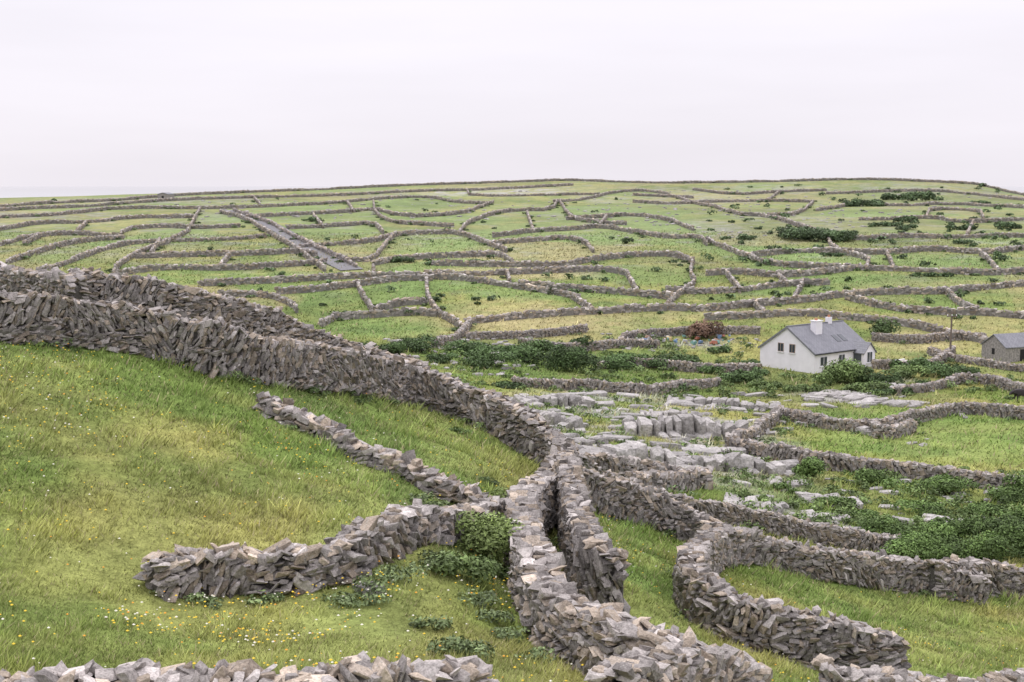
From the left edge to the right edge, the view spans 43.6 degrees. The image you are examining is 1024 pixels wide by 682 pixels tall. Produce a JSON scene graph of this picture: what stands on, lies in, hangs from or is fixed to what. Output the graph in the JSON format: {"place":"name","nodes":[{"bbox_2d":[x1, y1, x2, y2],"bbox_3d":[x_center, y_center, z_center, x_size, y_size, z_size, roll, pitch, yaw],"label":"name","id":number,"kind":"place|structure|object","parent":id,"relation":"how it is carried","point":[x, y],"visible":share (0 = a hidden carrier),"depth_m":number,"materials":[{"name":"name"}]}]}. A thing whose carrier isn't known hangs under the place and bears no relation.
{"place":"outdoors","nodes":[
{"label":"outdoors","id":0,"kind":"place"},
{"bbox_2d":[224,210,362,269],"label":"country road","id":1,"kind":"structure","parent":0,"point":[345,266],"depth_m":272.72,"materials":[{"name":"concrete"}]},
{"bbox_2d":[0,180,1023,681],"bbox_3d":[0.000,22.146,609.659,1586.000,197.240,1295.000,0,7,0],"label":"grass hillside terrain","id":2,"kind":"structure","parent":0,"point":[612,204],"depth_m":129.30,"materials":[{"name":"plant"}]},
{"bbox_2d":[0,261,91,299],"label":"dry stone wall","id":3,"kind":"structure","parent":2,"relation":"on","point":[55,280],"depth_m":46.87,"materials":[{"name":"stone"}]},
{"bbox_2d":[0,201,119,210],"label":"dry stone wall","id":4,"kind":"structure","parent":2,"relation":"on","point":[12,208],"depth_m":430.12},
{"bbox_2d":[5,234,124,263],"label":"dry stone wall","id":5,"kind":"structure","parent":2,"relation":"on","point":[38,250],"depth_m":288.67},
{"bbox_2d":[0,213,193,230],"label":"dry stone wall","id":6,"kind":"structure","parent":2,"relation":"on","point":[47,221],"depth_m":363.13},
{"bbox_2d":[0,223,240,245],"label":"dry stone wall","id":7,"kind":"structure","parent":2,"relation":"on","point":[20,237],"depth_m":325.45,"materials":[{"name":"stone"}]},
{"bbox_2d":[36,233,266,269],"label":"dry stone wall","id":8,"kind":"structure","parent":2,"relation":"on","point":[91,252],"depth_m":291.97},
{"bbox_2d":[112,226,190,269],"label":"dry stone wall","id":9,"kind":"structure","parent":2,"relation":"on","point":[128,257],"depth_m":278.09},
{"bbox_2d":[0,289,417,405],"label":"dry stone wall","id":10,"kind":"structure","parent":2,"relation":"on","point":[126,327],"depth_m":41.54,"materials":[{"name":"stone"}]},
{"bbox_2d":[112,258,327,274],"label":"dry stone wall","id":11,"kind":"structure","parent":2,"relation":"on","point":[205,267],"depth_m":244.31,"materials":[{"name":"stone"}]},
{"bbox_2d":[134,247,317,258],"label":"dry stone wall","id":12,"kind":"structure","parent":2,"relation":"on","point":[211,253],"depth_m":267.15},
{"bbox_2d":[0,195,490,217],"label":"dry stone wall","id":13,"kind":"structure","parent":2,"relation":"on","point":[85,210],"depth_m":430.91,"materials":[{"name":"stone"}]},
{"bbox_2d":[0,650,498,681],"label":"dry stone wall","id":14,"kind":"structure","parent":2,"relation":"on","point":[360,667],"depth_m":17.21,"materials":[{"name":"stone"}]},
{"bbox_2d":[67,266,431,367],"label":"dry stone wall","id":15,"kind":"structure","parent":2,"relation":"on","point":[149,291],"depth_m":49.33,"materials":[{"name":"stone"}]},
{"bbox_2d":[217,289,298,312],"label":"dry stone wall","id":16,"kind":"structure","parent":2,"relation":"on","point":[271,295],"depth_m":215.52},
{"bbox_2d":[219,209,326,271],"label":"dry stone wall","id":17,"kind":"structure","parent":2,"relation":"on","point":[320,265],"depth_m":305.29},
{"bbox_2d":[232,207,357,267],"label":"dry stone wall","id":18,"kind":"structure","parent":2,"relation":"on","point":[340,256],"depth_m":291.60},
{"bbox_2d":[197,270,426,285],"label":"dry stone wall","id":19,"kind":"structure","parent":2,"relation":"on","point":[280,278],"depth_m":232.25,"materials":[{"name":"stone"}]},
{"bbox_2d":[133,493,507,601],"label":"dry stone wall","id":20,"kind":"structure","parent":2,"relation":"on","point":[358,545],"depth_m":26.49,"materials":[{"name":"stone"}]},
{"bbox_2d":[285,220,383,233],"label":"dry stone wall","id":21,"kind":"structure","parent":2,"relation":"on","point":[378,226],"depth_m":347.08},
{"bbox_2d":[115,183,573,203],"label":"dry stone wall","id":22,"kind":"structure","parent":2,"relation":"on","point":[323,194],"depth_m":537.72,"materials":[{"name":"stone"}]},
{"bbox_2d":[149,491,556,663],"bbox_3d":[-1.393,5.035,28.616,7.880,1.162,10.768,3,8,25],"label":"nettle patch","id":23,"kind":"object","parent":2,"relation":"on","point":[462,644],"visible":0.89,"depth_m":25.89,"materials":[{"name":"green plant"}]},
{"bbox_2d":[274,273,433,293],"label":"dry stone wall","id":24,"kind":"structure","parent":2,"relation":"on","point":[310,288],"depth_m":226.72,"materials":[{"name":"stone"}]},
{"bbox_2d":[210,367,499,486],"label":"rough grass verge","id":25,"kind":"structure","parent":2,"relation":"on","point":[454,429],"depth_m":47.04,"materials":[{"name":"green plant"}]},
{"bbox_2d":[245,199,493,217],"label":"dry stone wall","id":26,"kind":"structure","parent":2,"relation":"on","point":[397,213],"depth_m":395.22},
{"bbox_2d":[251,391,488,504],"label":"dry stone wall","id":27,"kind":"structure","parent":2,"relation":"on","point":[421,476],"depth_m":37.13,"materials":[{"name":"stone"}]},
{"bbox_2d":[348,233,394,261],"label":"dry stone wall","id":28,"kind":"structure","parent":2,"relation":"on","point":[373,256],"depth_m":261.75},
{"bbox_2d":[331,306,436,320],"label":"dry stone wall","id":29,"kind":"structure","parent":2,"relation":"on","point":[391,312],"depth_m":200.75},
{"bbox_2d":[371,297,427,309],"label":"dry stone wall","id":30,"kind":"structure","parent":2,"relation":"on","point":[397,302],"depth_m":209.57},
{"bbox_2d":[298,228,507,252],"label":"dry stone wall","id":31,"kind":"structure","parent":2,"relation":"on","point":[477,238],"depth_m":301.64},
{"bbox_2d":[372,199,453,226],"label":"dry stone wall","id":32,"kind":"structure","parent":2,"relation":"on","point":[426,223],"depth_m":355.64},
{"bbox_2d":[371,249,513,264],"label":"dry stone wall","id":33,"kind":"structure","parent":2,"relation":"on","point":[446,254],"depth_m":262.63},
{"bbox_2d":[425,273,468,331],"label":"dry stone wall","id":34,"kind":"structure","parent":2,"relation":"on","point":[452,319],"depth_m":199.81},
{"bbox_2d":[431,317,472,348],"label":"dry stone wall","id":35,"kind":"structure","parent":2,"relation":"on","point":[459,333],"depth_m":179.75,"materials":[{"name":"stone"}]},
{"bbox_2d":[430,486,523,583],"bbox_3d":[-0.358,5.061,31.909,2.575,1.833,8.323,2,7,14],"label":"bramble bush","id":36,"kind":"object","parent":2,"relation":"on","point":[489,534],"visible":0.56,"depth_m":30.93,"materials":[{"name":"green plant"}]},
{"bbox_2d":[411,366,579,466],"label":"dry stone wall","id":37,"kind":"structure","parent":2,"relation":"on","point":[510,423],"depth_m":50.59,"materials":[{"name":"stone"}]},
{"bbox_2d":[432,272,580,297],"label":"dry stone wall","id":38,"kind":"structure","parent":2,"relation":"on","point":[491,281],"depth_m":225.11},
{"bbox_2d":[0,341,1016,681],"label":"wildflowers","id":39,"kind":"object","parent":2,"relation":"on","point":[266,583],"visible":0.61,"depth_m":25.68,"materials":[{"name":"plant"}]},
{"bbox_2d":[459,199,557,230],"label":"dry stone wall","id":40,"kind":"structure","parent":2,"relation":"on","point":[486,214],"depth_m":404.22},
{"bbox_2d":[0,177,1023,206],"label":"dry stone wall","id":41,"kind":"structure","parent":2,"relation":"on","point":[452,183],"depth_m":597.04,"materials":[{"name":"stone"}]},
{"bbox_2d":[3,179,1023,533],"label":"scrub","id":42,"kind":"object","parent":2,"relation":"on","point":[955,499],"visible":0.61,"depth_m":150.86,"materials":[{"name":"green plant"}]},
{"bbox_2d":[39,337,989,620],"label":"wall foot weeds","id":43,"kind":"object","parent":2,"relation":"on","point":[483,427],"depth_m":41.65,"materials":[{"name":"green plant"}]},
{"bbox_2d":[423,264,625,275],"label":"dry stone wall","id":44,"kind":"structure","parent":2,"relation":"on","point":[566,269],"depth_m":238.77,"materials":[{"name":"stone"}]},
{"bbox_2d":[465,323,588,339],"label":"dry stone wall","id":45,"kind":"structure","parent":2,"relation":"on","point":[554,332],"depth_m":185.15,"materials":[{"name":"stone"}]},
{"bbox_2d":[466,188,599,196],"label":"dry stone wall","id":46,"kind":"structure","parent":2,"relation":"on","point":[518,194],"depth_m":533.80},
{"bbox_2d":[51,182,1021,314],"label":"hawthorn thicket","id":47,"kind":"object","parent":2,"relation":"on","point":[799,232],"visible":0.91,"depth_m":334.91,"materials":[{"name":"green plant"}]},
{"bbox_2d":[493,234,594,252],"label":"dry stone wall","id":48,"kind":"structure","parent":2,"relation":"on","point":[586,242],"depth_m":301.37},
{"bbox_2d":[513,393,597,408],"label":"limestone outcrop","id":49,"kind":"object","parent":2,"relation":"on","point":[562,400],"visible":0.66,"depth_m":122.59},
{"bbox_2d":[530,408,585,432],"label":"limestone outcrop","id":50,"kind":"object","parent":2,"relation":"on","point":[576,422],"visible":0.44,"depth_m":106.91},
{"bbox_2d":[361,333,763,390],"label":"thicket","id":51,"kind":"object","parent":2,"relation":"on","point":[563,358],"visible":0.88,"depth_m":162.69,"materials":[{"name":"green plant"}]},
{"bbox_2d":[431,250,694,266],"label":"dry stone wall","id":52,"kind":"structure","parent":2,"relation":"on","point":[547,263],"depth_m":249.84,"materials":[{"name":"stone"}]},
{"bbox_2d":[463,303,666,323],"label":"dry stone wall","id":53,"kind":"structure","parent":2,"relation":"on","point":[576,310],"depth_m":201.28,"materials":[{"name":"stone"}]},
{"bbox_2d":[166,188,1006,529],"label":"scattered limestone boulders","id":54,"kind":"object","parent":2,"relation":"on","point":[686,438],"visible":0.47,"depth_m":130.11,"materials":[{"name":"stone"}]},
{"bbox_2d":[517,337,659,350],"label":"dry stone wall","id":55,"kind":"structure","parent":2,"relation":"on","point":[610,343],"depth_m":180.74,"materials":[{"name":"stone"}]},
{"bbox_2d":[553,453,630,612],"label":"dry stone wall","id":56,"kind":"structure","parent":2,"relation":"on","point":[597,563],"depth_m":31.63,"materials":[{"name":"stone"}]},
{"bbox_2d":[559,199,626,224],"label":"dry stone wall","id":57,"kind":"structure","parent":2,"relation":"on","point":[597,220],"depth_m":359.95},
{"bbox_2d":[518,279,672,298],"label":"dry stone wall","id":58,"kind":"structure","parent":2,"relation":"on","point":[629,291],"depth_m":219.16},
{"bbox_2d":[491,223,707,245],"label":"dry stone wall","id":59,"kind":"structure","parent":2,"relation":"on","point":[704,240],"depth_m":326.24,"materials":[{"name":"stone"}]},
{"bbox_2d":[511,375,721,395],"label":"dry stone wall","id":60,"kind":"structure","parent":2,"relation":"on","point":[573,383],"depth_m":139.35,"materials":[{"name":"stone"}]},
{"bbox_2d":[575,440,681,466],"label":"limestone outcrop","id":61,"kind":"object","parent":2,"relation":"on","point":[627,448],"visible":0.33,"depth_m":87.12,"materials":[{"name":"stone"}]},
{"bbox_2d":[565,212,694,230],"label":"dry stone wall","id":62,"kind":"structure","parent":2,"relation":"on","point":[675,221],"depth_m":374.69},
{"bbox_2d":[501,444,771,681],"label":"dry stone wall","id":63,"kind":"structure","parent":2,"relation":"on","point":[560,615],"depth_m":25.57,"materials":[{"name":"stone"}]},
{"bbox_2d":[578,451,713,489],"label":"dry stone wall","id":64,"kind":"structure","parent":2,"relation":"on","point":[612,462],"depth_m":77.67,"materials":[{"name":"stone"}]},
{"bbox_2d":[583,467,737,563],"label":"dry stone wall","id":65,"kind":"structure","parent":2,"relation":"on","point":[621,497],"depth_m":47.68,"materials":[{"name":"stone"}]},
{"bbox_2d":[619,465,713,492],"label":"dry stone wall","id":66,"kind":"structure","parent":2,"relation":"on","point":[689,478],"depth_m":75.83,"materials":[{"name":"stone"}]},
{"bbox_2d":[640,408,701,417],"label":"limestone outcrop","id":67,"kind":"object","parent":2,"relation":"on","point":[670,412],"visible":0.44,"depth_m":120.59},
{"bbox_2d":[583,637,772,681],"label":"dry stone wall","id":68,"kind":"structure","parent":2,"relation":"on","point":[666,661],"depth_m":21.21,"materials":[{"name":"stone"}]},
{"bbox_2d":[627,334,731,344],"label":"fishing gear pile","id":69,"kind":"object","parent":2,"relation":"on","point":[694,342],"visible":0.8,"depth_m":185.83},
{"bbox_2d":[597,357,762,373],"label":"dry stone wall","id":70,"kind":"structure","parent":2,"relation":"on","point":[686,366],"depth_m":165.13,"materials":[{"name":"stone"}]},
{"bbox_2d":[666,256,696,302],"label":"dry stone wall","id":71,"kind":"structure","parent":2,"relation":"on","point":[678,293],"depth_m":223.67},
{"bbox_2d":[622,414,748,440],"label":"limestone outcrop","id":72,"kind":"object","parent":2,"relation":"on","point":[676,426],"visible":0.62,"depth_m":107.72,"materials":[{"name":"stone"}]},
{"bbox_2d":[552,188,819,229],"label":"dry stone wall","id":73,"kind":"structure","parent":2,"relation":"on","point":[779,218],"depth_m":471.90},
{"bbox_2d":[618,325,760,339],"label":"dry stone wall","id":74,"kind":"structure","parent":2,"relation":"on","point":[682,330],"depth_m":189.81,"materials":[{"name":"stone"}]},
{"bbox_2d":[685,319,724,337],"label":"copper shrub","id":75,"kind":"object","parent":2,"relation":"on","point":[705,328],"visible":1,"depth_m":187.46,"materials":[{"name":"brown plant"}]},
{"bbox_2d":[664,395,780,411],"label":"limestone outcrop","id":76,"kind":"object","parent":2,"relation":"on","point":[718,401],"visible":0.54,"depth_m":131.69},
{"bbox_2d":[632,198,814,203],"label":"dry stone wall","id":77,"kind":"structure","parent":2,"relation":"on","point":[716,201],"depth_m":499.01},
{"bbox_2d":[676,452,796,476],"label":"limestone outcrop","id":78,"kind":"object","parent":2,"relation":"on","point":[739,460],"visible":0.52,"depth_m":90.11,"materials":[{"name":"stone"}]},
{"bbox_2d":[579,454,905,555],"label":"dry stone wall","id":79,"kind":"structure","parent":2,"relation":"on","point":[821,533],"depth_m":69.56,"materials":[{"name":"stone"}]},
{"bbox_2d":[665,277,829,293],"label":"dry stone wall","id":80,"kind":"structure","parent":2,"relation":"on","point":[758,286],"depth_m":223.57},
{"bbox_2d":[723,492,782,513],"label":"limestone outcrop","id":81,"kind":"object","parent":2,"relation":"on","point":[732,498],"visible":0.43,"depth_m":75.90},
{"bbox_2d":[724,405,783,446],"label":"dry stone wall","id":82,"kind":"structure","parent":2,"relation":"on","point":[769,420],"depth_m":112.39,"materials":[{"name":"stone"}]},
{"bbox_2d":[692,188,826,194],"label":"dry stone wall","id":83,"kind":"structure","parent":2,"relation":"on","point":[754,192],"depth_m":543.92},
{"bbox_2d":[705,263,860,276],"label":"dry stone wall","id":84,"kind":"structure","parent":2,"relation":"on","point":[792,273],"depth_m":239.19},
{"bbox_2d":[745,246,834,258],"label":"dry stone wall","id":85,"kind":"structure","parent":2,"relation":"on","point":[766,252],"depth_m":271.76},
{"bbox_2d":[671,523,911,669],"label":"dry stone wall","id":86,"kind":"structure","parent":2,"relation":"on","point":[704,593],"depth_m":32.59,"materials":[{"name":"stone"}]},
{"bbox_2d":[795,491,862,508],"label":"limestone outcrop","id":87,"kind":"object","parent":2,"relation":"on","point":[808,495],"visible":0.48,"depth_m":82.03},
{"bbox_2d":[758,315,904,373],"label":"white farmhouse","id":88,"kind":"object","parent":2,"relation":"on","point":[815,345],"visible":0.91,"depth_m":168.17,"materials":[{"name":"paint"}]},
{"bbox_2d":[664,279,1023,311],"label":"dry stone wall","id":89,"kind":"structure","parent":2,"relation":"on","point":[797,299],"depth_m":216.07,"materials":[{"name":"stone"}]},
{"bbox_2d":[703,308,987,342],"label":"dry stone wall","id":90,"kind":"structure","parent":2,"relation":"on","point":[841,315],"depth_m":198.59,"materials":[{"name":"stone"}]},
{"bbox_2d":[827,236,870,270],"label":"dry stone wall","id":91,"kind":"structure","parent":2,"relation":"on","point":[862,256],"depth_m":265.74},
{"bbox_2d":[799,390,922,407],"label":"limestone outcrop","id":92,"kind":"object","parent":2,"relation":"on","point":[852,397],"visible":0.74,"depth_m":138.71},
{"bbox_2d":[734,526,991,605],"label":"dry stone wall","id":93,"kind":"structure","parent":2,"relation":"on","point":[882,569],"depth_m":49.68,"materials":[{"name":"stone"}]},
{"bbox_2d":[706,236,1023,275],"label":"dry stone wall","id":94,"kind":"structure","parent":2,"relation":"on","point":[903,268],"depth_m":244.53,"materials":[{"name":"stone"}]},
{"bbox_2d":[750,357,981,395],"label":"garden shrub","id":95,"kind":"object","parent":2,"relation":"on","point":[843,370],"visible":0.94,"depth_m":154.11,"materials":[{"name":"green plant"}]},
{"bbox_2d":[725,436,1022,491],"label":"dry stone wall","id":96,"kind":"structure","parent":2,"relation":"on","point":[835,461],"depth_m":95.14,"materials":[{"name":"stone"}]},
{"bbox_2d":[868,317,900,334],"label":"bush","id":97,"kind":"object","parent":2,"relation":"on","point":[881,326],"visible":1,"depth_m":187.70,"materials":[{"name":"green plant"}]},
{"bbox_2d":[869,418,917,439],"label":"dry stone wall","id":98,"kind":"structure","parent":2,"relation":"on","point":[878,429],"depth_m":114.93,"materials":[{"name":"stone"}]},
{"bbox_2d":[773,456,1023,563],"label":"hedge thicket","id":99,"kind":"object","parent":2,"relation":"on","point":[942,540],"visible":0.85,"depth_m":74.30,"materials":[{"name":"green plant"}]},
{"bbox_2d":[783,401,1023,431],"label":"dry stone wall","id":100,"kind":"structure","parent":2,"relation":"on","point":[930,413],"depth_m":123.59,"materials":[{"name":"stone"}]},
{"bbox_2d":[870,345,955,369],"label":"dry stone wall","id":101,"kind":"structure","parent":2,"relation":"on","point":[884,364],"depth_m":166.66,"materials":[{"name":"stone"}]},
{"bbox_2d":[810,653,1023,681],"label":"dry stone wall","id":102,"kind":"structure","parent":2,"relation":"on","point":[826,668],"depth_m":25.33,"materials":[{"name":"stone"}]},
{"bbox_2d":[816,201,1023,210],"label":"dry stone wall","id":103,"kind":"structure","parent":2,"relation":"on","point":[841,205],"depth_m":458.14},
{"bbox_2d":[826,188,1023,200],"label":"dry stone wall","id":104,"kind":"structure","parent":2,"relation":"on","point":[932,190],"depth_m":543.15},
{"bbox_2d":[832,245,1023,254],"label":"dry stone wall","id":105,"kind":"structure","parent":2,"relation":"on","point":[915,248],"depth_m":274.52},
{"bbox_2d":[871,331,986,343],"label":"dry stone wall","id":106,"kind":"structure","parent":2,"relation":"on","point":[919,338],"depth_m":185.36,"materials":[{"name":"stone"}]},
{"bbox_2d":[844,292,1023,318],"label":"dry stone wall","id":107,"kind":"structure","parent":2,"relation":"on","point":[922,309],"depth_m":201.33,"materials":[{"name":"stone"}]},
{"bbox_2d":[853,231,1023,239],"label":"dry stone wall","id":108,"kind":"structure","parent":2,"relation":"on","point":[935,236],"depth_m":311.86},
{"bbox_2d":[858,214,1023,222],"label":"dry stone wall","id":109,"kind":"structure","parent":2,"relation":"on","point":[955,220],"depth_m":368.80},
{"bbox_2d":[893,371,1023,395],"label":"dry stone wall","id":110,"kind":"structure","parent":2,"relation":"on","point":[997,381],"depth_m":149.24,"materials":[{"name":"stone"}]},
{"bbox_2d":[919,553,1023,601],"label":"dry stone wall","id":111,"kind":"structure","parent":2,"relation":"on","point":[1006,576],"depth_m":52.60,"materials":[{"name":"stone"}]},
{"bbox_2d":[926,346,1023,371],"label":"dry stone wall","id":112,"kind":"structure","parent":2,"relation":"on","point":[965,359],"depth_m":166.77,"materials":[{"name":"stone"}]},
{"bbox_2d":[980,332,1023,362],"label":"stone cottage","id":113,"kind":"structure","parent":2,"relation":"on","point":[1005,347],"depth_m":170.57,"materials":[{"name":"stone"}]},
{"bbox_2d":[0,186,1023,197],"bbox_3d":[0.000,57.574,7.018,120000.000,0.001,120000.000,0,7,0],"label":"sea","id":114,"kind":"structure","parent":0,"point":[28,191],"depth_m":16509.71,"materials":[{"name":"grey liquid"}]},
{"bbox_2d":[0,0,1023,185],"label":"sky","id":115,"kind":"structure","parent":0,"point":[93,92],"materials":[{"name":"white"}]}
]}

